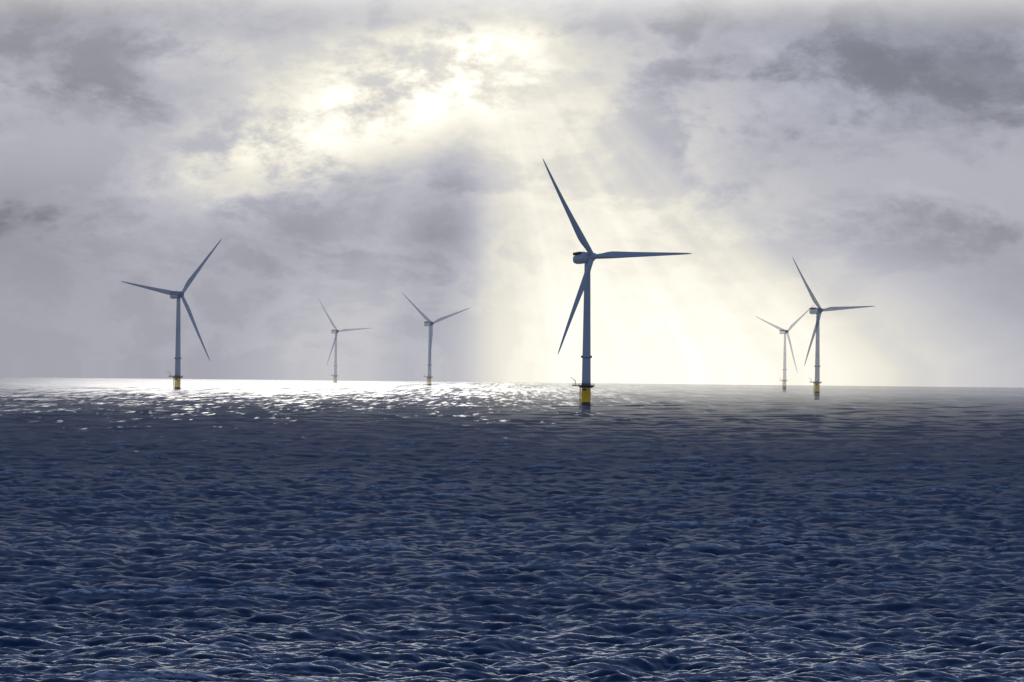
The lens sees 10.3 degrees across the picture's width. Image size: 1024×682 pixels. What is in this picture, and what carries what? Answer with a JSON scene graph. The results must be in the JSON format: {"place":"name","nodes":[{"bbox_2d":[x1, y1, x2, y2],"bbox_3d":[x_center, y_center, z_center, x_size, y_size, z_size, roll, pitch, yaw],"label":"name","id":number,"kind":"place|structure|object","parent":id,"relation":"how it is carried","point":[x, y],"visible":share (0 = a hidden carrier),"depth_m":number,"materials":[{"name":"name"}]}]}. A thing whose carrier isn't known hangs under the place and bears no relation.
{"place":"outdoors","nodes":[
{"label":"outdoors","id":0,"kind":"place"},
{"bbox_2d":[0,380,1023,681],"bbox_3d":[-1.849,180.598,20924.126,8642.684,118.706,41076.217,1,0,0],"label":"sea","id":1,"kind":"structure","parent":0,"point":[264,532],"depth_m":812.90,"materials":[{"name":"blue liquid"}]},
{"bbox_2d":[121,239,221,388],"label":"turbine","id":2,"kind":"object","parent":1,"relation":"in","point":[177,295],"visible":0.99,"depth_m":6023.63,"materials":[{"name":"paint"}]},
{"bbox_2d":[543,159,691,405],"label":"turbine","id":3,"kind":"object","parent":1,"relation":"in","point":[588,258],"visible":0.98,"depth_m":3845.12,"materials":[{"name":"paint"}]},
{"bbox_2d":[792,257,873,392],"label":"turbine","id":4,"kind":"object","parent":1,"relation":"in","point":[819,310],"visible":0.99,"depth_m":6887.83,"materials":[{"name":"paint"}]},
{"bbox_2d":[0,0,1023,390],"label":"sky","id":5,"kind":"structure","parent":0,"point":[372,177],"materials":[{"name":"grey"}]}
]}

